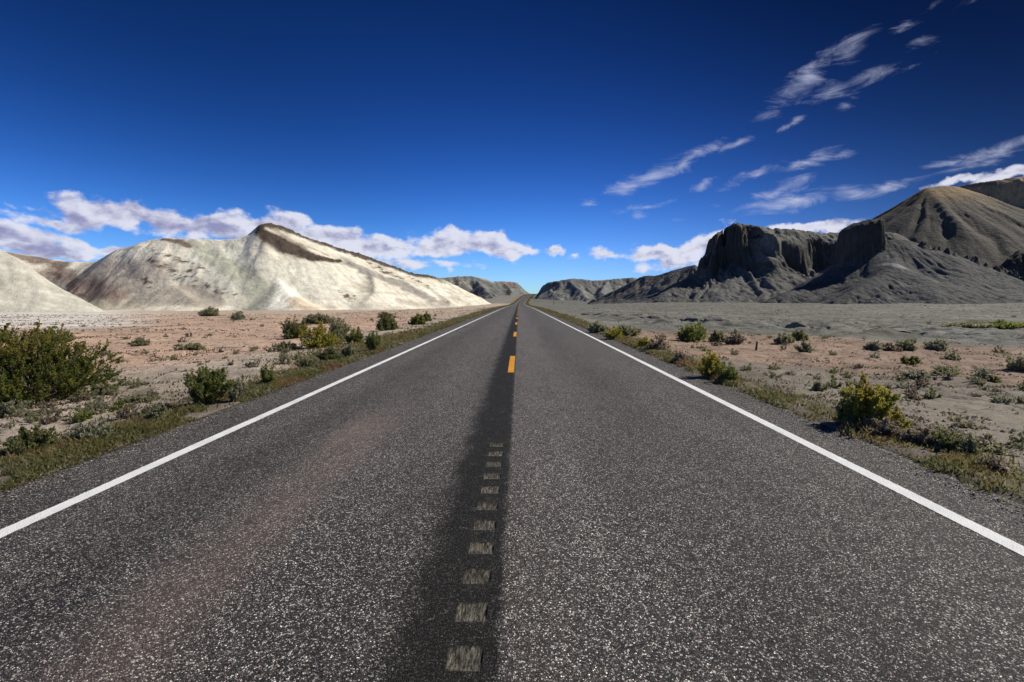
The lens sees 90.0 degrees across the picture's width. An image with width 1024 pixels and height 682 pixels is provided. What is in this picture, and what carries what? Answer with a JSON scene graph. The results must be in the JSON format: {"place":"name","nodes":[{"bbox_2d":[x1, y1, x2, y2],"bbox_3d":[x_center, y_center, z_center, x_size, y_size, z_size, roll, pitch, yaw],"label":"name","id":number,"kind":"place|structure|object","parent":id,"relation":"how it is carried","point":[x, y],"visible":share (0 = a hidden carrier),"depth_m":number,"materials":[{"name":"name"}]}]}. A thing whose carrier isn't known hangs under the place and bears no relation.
{"place":"outdoors","nodes":[
{"label":"outdoors","id":0,"kind":"place"},
{"bbox_2d":[0,249,104,312],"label":"hill","id":1,"kind":"structure","parent":0,"point":[24,287],"depth_m":191.97,"materials":[{"name":"stone"}]},
{"bbox_2d":[4,223,490,310],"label":"hill","id":2,"kind":"structure","parent":0,"point":[268,266],"depth_m":264.40,"materials":[{"name":"stone"}]},
{"bbox_2d":[439,276,528,298],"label":"hill","id":3,"kind":"structure","parent":0,"point":[483,288],"depth_m":635.95,"materials":[{"name":"grey stone"}]},
{"bbox_2d":[0,294,1023,681],"bbox_3d":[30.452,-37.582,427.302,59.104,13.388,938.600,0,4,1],"label":"road","id":4,"kind":"structure","parent":0,"point":[520,490],"depth_m":3.60,"materials":[{"name":"grey asphalt"}]},
{"bbox_2d":[0,294,1023,505],"bbox_3d":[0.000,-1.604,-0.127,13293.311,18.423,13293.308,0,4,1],"label":"ground","id":5,"kind":"structure","parent":0,"point":[752,317],"depth_m":27.20,"materials":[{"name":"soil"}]},
{"bbox_2d":[0,322,25,379],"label":"shrub","id":6,"kind":"object","parent":5,"relation":"on","point":[6,326],"visible":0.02,"depth_m":11.90,"materials":[{"name":"green plant"}]},
{"bbox_2d":[0,400,30,417],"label":"shrub","id":7,"kind":"object","parent":5,"relation":"on","point":[8,409],"visible":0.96,"depth_m":8.35,"materials":[{"name":"green plant"}]},
{"bbox_2d":[11,393,35,405],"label":"scrub tuft","id":8,"kind":"object","parent":5,"relation":"on","point":[32,402],"visible":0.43,"depth_m":9.23,"materials":[{"name":"green plant"}]},
{"bbox_2d":[0,420,58,456],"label":"shrub","id":9,"kind":"object","parent":5,"relation":"on","point":[36,437],"visible":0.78,"depth_m":5.76,"materials":[{"name":"green plant"}]},
{"bbox_2d":[25,410,43,422],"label":"scrub tuft","id":10,"kind":"object","parent":5,"relation":"on","point":[37,415],"visible":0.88,"depth_m":7.74,"materials":[{"name":"green plant"}]},
{"bbox_2d":[35,398,58,409],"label":"scrub tuft","id":11,"kind":"object","parent":5,"relation":"on","point":[52,403],"visible":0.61,"depth_m":8.69,"materials":[{"name":"green plant"}]},
{"bbox_2d":[38,410,62,424],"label":"scrub tuft","id":12,"kind":"object","parent":5,"relation":"on","point":[56,416],"visible":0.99,"depth_m":7.62,"materials":[{"name":"green plant"}]},
{"bbox_2d":[29,326,75,343],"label":"shrub","id":13,"kind":"object","parent":5,"relation":"on","point":[57,332],"visible":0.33,"depth_m":27.16,"materials":[{"name":"green plant"}]},
{"bbox_2d":[0,320,131,407],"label":"shrub","id":14,"kind":"object","parent":5,"relation":"on","point":[58,377],"visible":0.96,"depth_m":9.82,"materials":[{"name":"green plant"}]},
{"bbox_2d":[62,409,92,422],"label":"shrub","id":15,"kind":"object","parent":5,"relation":"on","point":[84,415],"visible":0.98,"depth_m":7.70,"materials":[{"name":"green plant"}]},
{"bbox_2d":[69,389,90,401],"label":"scrub tuft","id":16,"kind":"object","parent":5,"relation":"on","point":[80,397],"visible":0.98,"depth_m":9.40,"materials":[{"name":"green plant"}]},
{"bbox_2d":[70,419,114,439],"bbox_3d":[-5.150,1.102,6.280,0.440,0.301,0.421,0,4,1],"label":"shrub","id":17,"kind":"object","parent":5,"relation":"on","point":[99,429],"visible":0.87,"depth_m":6.23,"materials":[{"name":"green plant"}]},
{"bbox_2d":[74,400,111,414],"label":"scrub tuft","id":18,"kind":"object","parent":5,"relation":"on","point":[79,409],"visible":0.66,"depth_m":8.13,"materials":[{"name":"green plant"}]},
{"bbox_2d":[84,391,108,409],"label":"scrub tuft","id":19,"kind":"object","parent":5,"relation":"on","point":[99,400],"visible":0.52,"depth_m":8.52,"materials":[{"name":"green plant"}]},
{"bbox_2d":[84,383,119,396],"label":"shrub","id":20,"kind":"object","parent":5,"relation":"on","point":[106,389],"visible":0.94,"depth_m":10.14,"materials":[{"name":"green plant"}]},
{"bbox_2d":[103,400,129,411],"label":"scrub tuft","id":21,"kind":"object","parent":5,"relation":"on","point":[118,406],"visible":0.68,"depth_m":8.44,"materials":[{"name":"green plant"}]},
{"bbox_2d":[111,401,145,417],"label":"scrub tuft","id":22,"kind":"object","parent":5,"relation":"on","point":[126,410],"visible":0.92,"depth_m":7.83,"materials":[{"name":"green plant"}]},
{"bbox_2d":[127,377,149,385],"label":"scrub tuft","id":23,"kind":"object","parent":5,"relation":"on","point":[141,383],"visible":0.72,"depth_m":11.22,"materials":[{"name":"green plant"}]},
{"bbox_2d":[118,393,161,404],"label":"shrub","id":24,"kind":"object","parent":5,"relation":"on","point":[139,398],"visible":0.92,"depth_m":9.05,"materials":[{"name":"green plant"}]},
{"bbox_2d":[128,336,151,346],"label":"shrub","id":25,"kind":"object","parent":5,"relation":"on","point":[140,341],"visible":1,"depth_m":23.38,"materials":[{"name":"green plant"}]},
{"bbox_2d":[141,404,169,419],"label":"shrub","id":26,"kind":"object","parent":5,"relation":"on","point":[159,411],"visible":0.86,"depth_m":7.31,"materials":[{"name":"green plant"}]},
{"bbox_2d":[142,400,173,411],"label":"scrub tuft","id":27,"kind":"object","parent":5,"relation":"on","point":[167,405],"visible":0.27,"depth_m":8.15,"materials":[{"name":"green plant"}]},
{"bbox_2d":[179,342,205,350],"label":"shrub","id":28,"kind":"object","parent":5,"relation":"on","point":[193,346],"visible":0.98,"depth_m":22.30,"materials":[{"name":"green plant"}]},
{"bbox_2d":[197,306,219,315],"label":"shrub","id":29,"kind":"object","parent":5,"relation":"on","point":[209,311],"visible":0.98,"depth_m":101.69,"materials":[{"name":"green plant"}]},
{"bbox_2d":[182,362,235,404],"bbox_3d":[-4.962,0.713,8.356,0.730,0.732,0.688,-4,6,-45],"label":"shrub","id":30,"kind":"object","parent":5,"relation":"on","point":[207,387],"visible":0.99,"depth_m":8.29,"materials":[{"name":"green plant"}]},
{"bbox_2d":[227,377,247,401],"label":"shrub","id":31,"kind":"object","parent":5,"relation":"on","point":[235,392],"visible":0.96,"depth_m":8.56,"materials":[{"name":"green plant"}]},
{"bbox_2d":[231,311,245,319],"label":"shrub","id":32,"kind":"object","parent":5,"relation":"on","point":[238,316],"visible":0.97,"depth_m":65.13,"materials":[{"name":"green plant"}]},
{"bbox_2d":[243,359,258,367],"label":"scrub tuft","id":33,"kind":"object","parent":5,"relation":"on","point":[253,363],"visible":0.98,"depth_m":13.77,"materials":[{"name":"green plant"}]},
{"bbox_2d":[0,294,527,491],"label":"verge grass","id":34,"kind":"structure","parent":5,"relation":"on","point":[17,467],"depth_m":7.20,"materials":[{"name":"green plant"}]},
{"bbox_2d":[259,364,274,383],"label":"shrub","id":35,"kind":"object","parent":5,"relation":"on","point":[266,374],"visible":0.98,"depth_m":10.28,"materials":[{"name":"green plant"}]},
{"bbox_2d":[273,340,301,351],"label":"shrub","id":36,"kind":"object","parent":5,"relation":"on","point":[289,346],"visible":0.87,"depth_m":19.99,"materials":[{"name":"green plant"}]},
{"bbox_2d":[279,314,310,338],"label":"shrub","id":37,"kind":"object","parent":5,"relation":"on","point":[291,330],"visible":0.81,"depth_m":27.88,"materials":[{"name":"green plant"}]},
{"bbox_2d":[294,355,319,367],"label":"shrub","id":38,"kind":"object","parent":5,"relation":"on","point":[305,361],"visible":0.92,"depth_m":13.47,"materials":[{"name":"green plant"}]},
{"bbox_2d":[302,312,330,323],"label":"shrub","id":39,"kind":"object","parent":5,"relation":"on","point":[309,318],"visible":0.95,"depth_m":50.65,"materials":[{"name":"green plant"}]},
{"bbox_2d":[298,321,344,347],"bbox_3d":[-7.682,-0.264,20.473,1.748,1.070,1.724,-4,6,-41],"label":"shrub","id":40,"kind":"object","parent":5,"relation":"on","point":[320,339],"visible":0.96,"depth_m":20.23,"materials":[{"name":"green plant"}]},
{"bbox_2d":[315,343,343,360],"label":"shrub","id":41,"kind":"object","parent":5,"relation":"on","point":[330,354],"visible":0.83,"depth_m":14.34,"materials":[{"name":"green plant"}]},
{"bbox_2d":[328,316,354,341],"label":"shrub","id":42,"kind":"object","parent":5,"relation":"on","point":[342,329],"visible":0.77,"depth_m":22.97,"materials":[{"name":"green plant"}]},
{"bbox_2d":[341,341,358,355],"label":"shrub","id":43,"kind":"object","parent":5,"relation":"on","point":[349,350],"visible":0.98,"depth_m":15.71,"materials":[{"name":"green plant"}]},
{"bbox_2d":[344,326,363,343],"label":"shrub","id":44,"kind":"object","parent":5,"relation":"on","point":[355,336],"visible":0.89,"depth_m":21.80,"materials":[{"name":"green plant"}]},
{"bbox_2d":[364,331,381,349],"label":"shrub","id":45,"kind":"object","parent":5,"relation":"on","point":[372,342],"visible":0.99,"depth_m":17.20,"materials":[{"name":"green plant"}]},
{"bbox_2d":[376,311,397,330],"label":"shrub","id":46,"kind":"object","parent":5,"relation":"on","point":[386,322],"visible":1,"depth_m":32.13,"materials":[{"name":"green plant"}]},
{"bbox_2d":[407,313,425,324],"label":"shrub","id":47,"kind":"object","parent":5,"relation":"on","point":[418,319],"visible":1,"depth_m":39.73,"materials":[{"name":"green plant"}]},
{"bbox_2d":[0,314,1023,470],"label":"stones","id":48,"kind":"object","parent":5,"relation":"on","point":[953,426],"visible":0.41,"depth_m":10.93,"materials":[{"name":"beige stone"}]},
{"bbox_2d":[586,319,608,332],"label":"shrub","id":49,"kind":"object","parent":5,"relation":"on","point":[596,327],"visible":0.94,"depth_m":27.24,"materials":[{"name":"green plant"}]},
{"bbox_2d":[604,326,624,338],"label":"shrub","id":50,"kind":"object","parent":5,"relation":"on","point":[614,333],"visible":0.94,"depth_m":22.73,"materials":[{"name":"green plant"}]},
{"bbox_2d":[617,323,641,335],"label":"shrub","id":51,"kind":"object","parent":5,"relation":"on","point":[627,330],"visible":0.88,"depth_m":26.26,"materials":[{"name":"green plant"}]},
{"bbox_2d":[637,336,653,346],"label":"shrub","id":52,"kind":"object","parent":5,"relation":"on","point":[644,341],"visible":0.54,"depth_m":18.51,"materials":[{"name":"green plant"}]},
{"bbox_2d":[645,335,670,349],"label":"shrub","id":53,"kind":"object","parent":5,"relation":"on","point":[658,344],"visible":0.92,"depth_m":17.28,"materials":[{"name":"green plant"}]},
{"bbox_2d":[673,351,690,360],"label":"shrub","id":54,"kind":"object","parent":5,"relation":"on","point":[678,356],"visible":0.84,"depth_m":14.08,"materials":[{"name":"green plant"}]},
{"bbox_2d":[676,320,707,341],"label":"shrub","id":55,"kind":"object","parent":5,"relation":"on","point":[692,334],"visible":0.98,"depth_m":25.05,"materials":[{"name":"green plant"}]},
{"bbox_2d":[697,349,727,377],"bbox_3d":[4.487,0.506,11.406,0.679,0.643,0.670,1,5,11],"label":"shrub","id":56,"kind":"object","parent":5,"relation":"on","point":[712,364],"visible":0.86,"depth_m":11.35,"materials":[{"name":"green plant"}]},
{"bbox_2d":[707,329,725,341],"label":"shrub","id":57,"kind":"object","parent":5,"relation":"on","point":[716,336],"visible":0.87,"depth_m":25.73,"materials":[{"name":"green plant"}]},
{"bbox_2d":[715,360,740,380],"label":"shrub","id":58,"kind":"object","parent":5,"relation":"on","point":[730,373],"visible":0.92,"depth_m":10.65,"materials":[{"name":"green plant"}]},
{"bbox_2d":[723,332,747,343],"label":"shrub","id":59,"kind":"object","parent":5,"relation":"on","point":[738,338],"visible":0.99,"depth_m":24.17,"materials":[{"name":"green plant"}]},
{"bbox_2d":[763,370,784,376],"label":"scrub tuft","id":60,"kind":"object","parent":5,"relation":"on","point":[772,374],"visible":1,"depth_m":12.14,"materials":[{"name":"green plant"}]},
{"bbox_2d":[525,294,1023,506],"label":"verge grass","id":61,"kind":"structure","parent":5,"relation":"on","point":[953,461],"depth_m":6.55,"materials":[{"name":"green plant"}]},
{"bbox_2d":[771,332,795,343],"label":"shrub","id":62,"kind":"object","parent":5,"relation":"on","point":[781,338],"visible":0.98,"depth_m":24.04,"materials":[{"name":"green plant"}]},
{"bbox_2d":[789,329,808,339],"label":"shrub","id":63,"kind":"object","parent":5,"relation":"on","point":[797,335],"visible":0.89,"depth_m":27.78,"materials":[{"name":"green plant"}]},
{"bbox_2d":[793,339,811,351],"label":"shrub","id":64,"kind":"object","parent":5,"relation":"on","point":[804,345],"visible":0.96,"depth_m":20.12,"materials":[{"name":"green plant"}]},
{"bbox_2d":[811,378,829,390],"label":"shrub","id":65,"kind":"object","parent":5,"relation":"on","point":[817,385],"visible":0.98,"depth_m":10.36,"materials":[{"name":"green plant"}]},
{"bbox_2d":[823,374,843,388],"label":"scrub tuft","id":66,"kind":"object","parent":5,"relation":"on","point":[834,381],"visible":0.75,"depth_m":11.10,"materials":[{"name":"green plant"}]},
{"bbox_2d":[831,386,863,424],"bbox_3d":[4.556,0.898,6.928,0.320,0.556,0.316,0,4,1],"label":"shrub","id":67,"kind":"object","parent":5,"relation":"on","point":[845,413],"visible":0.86,"depth_m":6.90,"materials":[{"name":"green plant"}]},
{"bbox_2d":[838,371,901,421],"bbox_3d":[4.759,0.814,6.892,0.607,0.762,0.771,-2,5,-20],"label":"shrub","id":68,"kind":"object","parent":5,"relation":"on","point":[876,404],"visible":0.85,"depth_m":6.80,"materials":[{"name":"green plant"}]},
{"bbox_2d":[863,340,884,349],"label":"shrub","id":69,"kind":"object","parent":5,"relation":"on","point":[874,344],"visible":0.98,"depth_m":21.19,"materials":[{"name":"green plant"}]},
{"bbox_2d":[863,416,904,435],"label":"shrub","id":70,"kind":"object","parent":5,"relation":"on","point":[886,426],"visible":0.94,"depth_m":6.40,"materials":[{"name":"brown plant"}]},
{"bbox_2d":[880,342,902,351],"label":"shrub","id":71,"kind":"object","parent":5,"relation":"on","point":[891,347],"visible":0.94,"depth_m":22.14,"materials":[{"name":"green plant"}]},
{"bbox_2d":[879,405,911,429],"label":"shrub","id":72,"kind":"object","parent":5,"relation":"on","point":[897,416],"visible":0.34,"depth_m":6.82,"materials":[{"name":"green plant"}]},
{"bbox_2d":[894,338,918,350],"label":"shrub","id":73,"kind":"object","parent":5,"relation":"on","point":[907,345],"visible":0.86,"depth_m":22.67,"materials":[{"name":"green plant"}]},
{"bbox_2d":[903,384,916,393],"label":"scrub tuft","id":74,"kind":"object","parent":5,"relation":"on","point":[907,388],"visible":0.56,"depth_m":11.42,"materials":[{"name":"green plant"}]},
{"bbox_2d":[899,355,922,364],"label":"shrub","id":75,"kind":"object","parent":5,"relation":"on","point":[912,360],"visible":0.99,"depth_m":16.40,"materials":[{"name":"green plant"}]},
{"bbox_2d":[904,388,922,399],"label":"scrub tuft","id":76,"kind":"object","parent":5,"relation":"on","point":[911,395],"visible":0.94,"depth_m":10.48,"materials":[{"name":"green plant"}]},
{"bbox_2d":[896,423,935,444],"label":"shrub","id":77,"kind":"object","parent":5,"relation":"on","point":[918,435],"visible":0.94,"depth_m":6.09,"materials":[{"name":"brown plant"}]},
{"bbox_2d":[901,369,932,378],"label":"shrub","id":78,"kind":"object","parent":5,"relation":"on","point":[915,374],"visible":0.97,"depth_m":13.81,"materials":[{"name":"green plant"}]},
{"bbox_2d":[915,376,930,386],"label":"scrub tuft","id":79,"kind":"object","parent":5,"relation":"on","point":[922,383],"visible":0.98,"depth_m":12.36,"materials":[{"name":"green plant"}]},
{"bbox_2d":[922,387,943,398],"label":"scrub tuft","id":80,"kind":"object","parent":5,"relation":"on","point":[931,391],"visible":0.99,"depth_m":11.11,"materials":[{"name":"green plant"}]},
{"bbox_2d":[920,336,952,349],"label":"shrub","id":81,"kind":"object","parent":5,"relation":"on","point":[938,344],"visible":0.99,"depth_m":22.66,"materials":[{"name":"green plant"}]},
{"bbox_2d":[924,424,963,450],"bbox_3d":[5.033,1.123,5.942,0.408,0.350,0.458,0,4,1],"label":"shrub","id":82,"kind":"object","parent":5,"relation":"on","point":[945,439],"visible":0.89,"depth_m":5.85,"materials":[{"name":"green plant"}]},
{"bbox_2d":[929,364,958,374],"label":"shrub","id":83,"kind":"object","parent":5,"relation":"on","point":[946,369],"visible":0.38,"depth_m":14.31,"materials":[{"name":"green plant"}]},
{"bbox_2d":[933,368,960,376],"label":"scrub tuft","id":84,"kind":"object","parent":5,"relation":"on","point":[949,373],"visible":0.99,"depth_m":13.67,"materials":[{"name":"green plant"}]},
{"bbox_2d":[931,423,964,437],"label":"scrub tuft","id":85,"kind":"object","parent":5,"relation":"on","point":[954,432],"visible":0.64,"depth_m":6.79,"materials":[{"name":"green plant"}]},
{"bbox_2d":[939,351,962,360],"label":"shrub","id":86,"kind":"object","parent":5,"relation":"on","point":[954,356],"visible":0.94,"depth_m":17.54,"materials":[{"name":"green plant"}]},
{"bbox_2d":[947,414,971,422],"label":"scrub tuft","id":87,"kind":"object","parent":5,"relation":"on","point":[954,419],"visible":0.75,"depth_m":8.06,"materials":[{"name":"green plant"}]},
{"bbox_2d":[950,431,983,455],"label":"shrub","id":88,"kind":"object","parent":5,"relation":"on","point":[970,445],"visible":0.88,"depth_m":5.73,"materials":[{"name":"green plant"}]},
{"bbox_2d":[940,320,995,327],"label":"shrub","id":89,"kind":"object","parent":5,"relation":"on","point":[971,324],"visible":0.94,"depth_m":48.59,"materials":[{"name":"green plant"}]},
{"bbox_2d":[961,420,983,429],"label":"scrub tuft","id":90,"kind":"object","parent":5,"relation":"on","point":[968,425],"visible":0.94,"depth_m":7.40,"materials":[{"name":"green plant"}]},
{"bbox_2d":[964,433,992,449],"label":"scrub tuft","id":91,"kind":"object","parent":5,"relation":"on","point":[989,436],"visible":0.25,"depth_m":6.22,"materials":[{"name":"green plant"}]},
{"bbox_2d":[969,375,987,384],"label":"scrub tuft","id":92,"kind":"object","parent":5,"relation":"on","point":[979,382],"visible":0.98,"depth_m":12.87,"materials":[{"name":"green plant"}]},
{"bbox_2d":[970,367,990,380],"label":"shrub","id":93,"kind":"object","parent":5,"relation":"on","point":[984,375],"visible":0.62,"depth_m":13.40,"materials":[{"name":"green plant"}]},
{"bbox_2d":[972,454,1014,474],"bbox_3d":[4.864,1.238,5.149,0.289,0.209,0.342,-2,5,-24],"label":"shrub","id":94,"kind":"object","parent":5,"relation":"on","point":[996,464],"visible":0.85,"depth_m":5.13,"materials":[{"name":"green plant"}]},
{"bbox_2d":[986,373,1001,382],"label":"shrub","id":95,"kind":"object","parent":5,"relation":"on","point":[995,379],"visible":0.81,"depth_m":13.29,"materials":[{"name":"green plant"}]},
{"bbox_2d":[978,435,1023,455],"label":"scrub tuft","id":96,"kind":"object","parent":5,"relation":"on","point":[997,447],"visible":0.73,"depth_m":6.14,"materials":[{"name":"green plant"}]},
{"bbox_2d":[989,390,1014,403],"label":"scrub tuft","id":97,"kind":"object","parent":5,"relation":"on","point":[1003,399],"visible":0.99,"depth_m":10.39,"materials":[{"name":"green plant"}]},
{"bbox_2d":[983,319,1023,328],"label":"shrub","id":98,"kind":"object","parent":5,"relation":"on","point":[1001,324],"visible":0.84,"depth_m":47.50,"materials":[{"name":"green plant"}]},
{"bbox_2d":[999,393,1023,403],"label":"scrub tuft","id":99,"kind":"object","parent":5,"relation":"on","point":[1020,399],"visible":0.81,"depth_m":10.52,"materials":[{"name":"green plant"}]},
{"bbox_2d":[1006,351,1023,370],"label":"shrub","id":100,"kind":"object","parent":5,"relation":"on","point":[1014,364],"visible":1,"depth_m":15.36,"materials":[{"name":"green plant"}]},
{"bbox_2d":[1006,427,1023,446],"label":"scrub tuft","id":101,"kind":"object","parent":5,"relation":"on","point":[1013,438],"visible":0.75,"depth_m":6.47,"materials":[{"name":"green plant"}]},
{"bbox_2d":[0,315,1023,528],"bbox_3d":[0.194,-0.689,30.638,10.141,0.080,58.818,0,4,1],"label":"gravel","id":102,"kind":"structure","parent":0,"point":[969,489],"depth_m":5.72,"materials":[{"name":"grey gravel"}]},
{"bbox_2d":[0,0,1023,293],"label":"sky","id":103,"kind":"structure","parent":0,"point":[531,144],"materials":[{"name":"blue"}]},
{"bbox_2d":[535,278,636,301],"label":"hill","id":104,"kind":"structure","parent":0,"point":[573,289],"depth_m":536.90,"materials":[{"name":"grey stone"}]},
{"bbox_2d":[588,223,909,303],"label":"hill","id":105,"kind":"structure","parent":0,"point":[741,263],"depth_m":236.84,"materials":[{"name":"grey stone"}]},
{"bbox_2d":[761,219,1023,303],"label":"hill","id":106,"kind":"structure","parent":0,"point":[871,264],"depth_m":168.36,"materials":[{"name":"grey stone"}]},
{"bbox_2d":[872,177,1023,276],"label":"hill","id":107,"kind":"structure","parent":0,"point":[983,222],"depth_m":264.48,"materials":[{"name":"stone"}]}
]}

